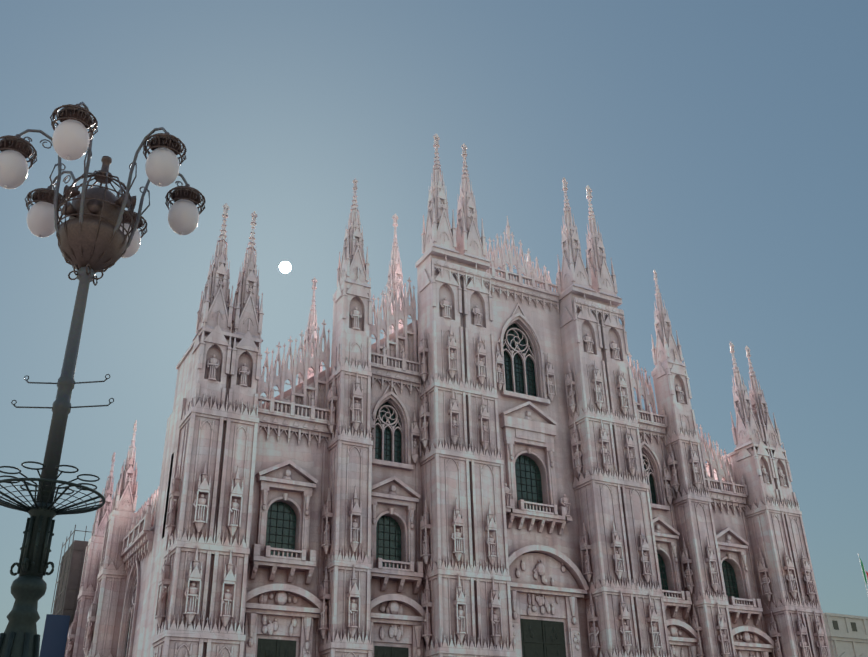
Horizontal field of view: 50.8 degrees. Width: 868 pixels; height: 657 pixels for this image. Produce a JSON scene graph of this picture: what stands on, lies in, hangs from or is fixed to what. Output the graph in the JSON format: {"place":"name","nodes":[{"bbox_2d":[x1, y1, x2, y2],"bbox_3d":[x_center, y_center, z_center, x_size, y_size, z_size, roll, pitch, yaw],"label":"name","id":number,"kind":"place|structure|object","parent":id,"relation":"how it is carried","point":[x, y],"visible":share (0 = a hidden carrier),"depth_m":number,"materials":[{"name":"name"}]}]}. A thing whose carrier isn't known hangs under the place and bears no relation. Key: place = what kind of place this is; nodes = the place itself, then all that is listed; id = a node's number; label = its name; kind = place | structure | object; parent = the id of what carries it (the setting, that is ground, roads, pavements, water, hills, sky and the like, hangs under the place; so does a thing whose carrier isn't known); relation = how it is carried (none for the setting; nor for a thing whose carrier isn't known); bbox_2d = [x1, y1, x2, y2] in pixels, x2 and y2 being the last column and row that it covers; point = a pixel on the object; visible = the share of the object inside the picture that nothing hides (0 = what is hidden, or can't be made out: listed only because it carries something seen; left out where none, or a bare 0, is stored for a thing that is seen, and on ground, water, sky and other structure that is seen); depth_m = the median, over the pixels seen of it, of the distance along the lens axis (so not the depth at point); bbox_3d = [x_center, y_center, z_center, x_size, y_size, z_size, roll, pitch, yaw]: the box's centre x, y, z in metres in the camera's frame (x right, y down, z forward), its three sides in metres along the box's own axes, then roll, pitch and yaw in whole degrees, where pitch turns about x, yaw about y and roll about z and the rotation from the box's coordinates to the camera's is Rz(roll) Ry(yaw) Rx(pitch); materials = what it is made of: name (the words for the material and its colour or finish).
{"place":"outdoors","nodes":[
{"label":"outdoors","id":0,"kind":"place"},
{"bbox_2d":[0,461,105,656],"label":"lamp post base","id":1,"kind":"object","parent":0,"point":[19,636],"visible":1,"depth_m":11.00,"materials":[{"name":"metal"}]},
{"bbox_2d":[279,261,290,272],"bbox_3d":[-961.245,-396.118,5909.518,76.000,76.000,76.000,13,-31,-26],"label":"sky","id":2,"kind":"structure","parent":0,"point":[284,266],"depth_m":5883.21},
{"bbox_2d":[822,612,867,656],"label":"palazzo walls","id":3,"kind":"structure","parent":0,"point":[844,640],"depth_m":124.09,"materials":[{"name":"beige stone"}]},
{"bbox_2d":[832,620,856,631],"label":"windows","id":4,"kind":"structure","parent":3,"relation":"in","point":[836,627],"depth_m":124.70,"materials":[{"name":"grey glass"}]},
{"bbox_2d":[858,554,867,594],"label":"flag pole","id":5,"kind":"object","parent":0,"point":[863,575],"visible":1,"depth_m":136.19,"materials":[{"name":"white metal"}]},
{"bbox_2d":[860,559,866,583],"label":"green flag","id":6,"kind":"object","parent":5,"relation":"attached to","point":[863,571],"visible":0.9,"depth_m":136.75,"materials":[{"name":"green fabric"}]},
{"bbox_2d":[863,565,867,584],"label":"flag","id":7,"kind":"object","parent":5,"relation":"attached to","point":[866,575],"depth_m":136.81,"materials":[{"name":"fabric"}]},
{"label":"piazza ground","id":8,"kind":"structure","parent":0,"visible":0},
{"bbox_2d":[39,614,69,656],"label":"scaffold banner","id":9,"kind":"object","parent":8,"relation":"on","point":[54,638],"visible":1,"depth_m":90.66,"materials":[{"name":"blue fabric"}]},
{"bbox_2d":[52,540,87,656],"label":"scaffold netting","id":10,"kind":"object","parent":8,"relation":"on","point":[72,580],"visible":0.4,"depth_m":94.72,"materials":[{"name":"fabric"}]},
{"bbox_2d":[51,525,88,650],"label":"scaffold tubes","id":11,"kind":"object","parent":8,"relation":"on","point":[76,589],"visible":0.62,"depth_m":95.85,"materials":[{"name":"grey metal"}]},
{"bbox_2d":[11,102,187,503],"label":"lamp post arms","id":12,"kind":"object","parent":8,"relation":"on","point":[61,407],"visible":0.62,"depth_m":12.46},
{"bbox_2d":[0,104,205,285],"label":"bronze urn crowns","id":13,"kind":"object","parent":12,"relation":"attached to","point":[94,243],"visible":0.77,"depth_m":13.06,"materials":[{"name":"brown metal"}]},
{"bbox_2d":[0,119,198,257],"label":"lamp globes","id":14,"kind":"object","parent":13,"relation":"attached to","point":[70,139],"visible":0.83,"depth_m":12.94,"materials":[{"name":"white glass"}]},
{"bbox_2d":[65,145,831,656],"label":"cathedral","id":15,"kind":"structure","parent":8,"relation":"on","point":[227,439],"depth_m":81.88,"materials":[{"name":"stone"}]},
{"bbox_2d":[257,619,565,656],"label":"doors","id":16,"kind":"structure","parent":15,"relation":"in","point":[541,638],"depth_m":78.62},
{"bbox_2d":[125,328,737,655],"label":"window panes","id":17,"kind":"structure","parent":15,"relation":"in","point":[384,524],"depth_m":85.52,"materials":[{"name":"green glass"}]},
{"bbox_2d":[125,323,738,656],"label":"window frames","id":18,"kind":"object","parent":15,"relation":"in","point":[382,550],"visible":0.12,"depth_m":82.68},
{"bbox_2d":[65,133,826,656],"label":"statues","id":19,"kind":"object","parent":15,"relation":"attached to","point":[235,505],"visible":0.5,"depth_m":82.67,"materials":[{"name":"stone"}]}
]}

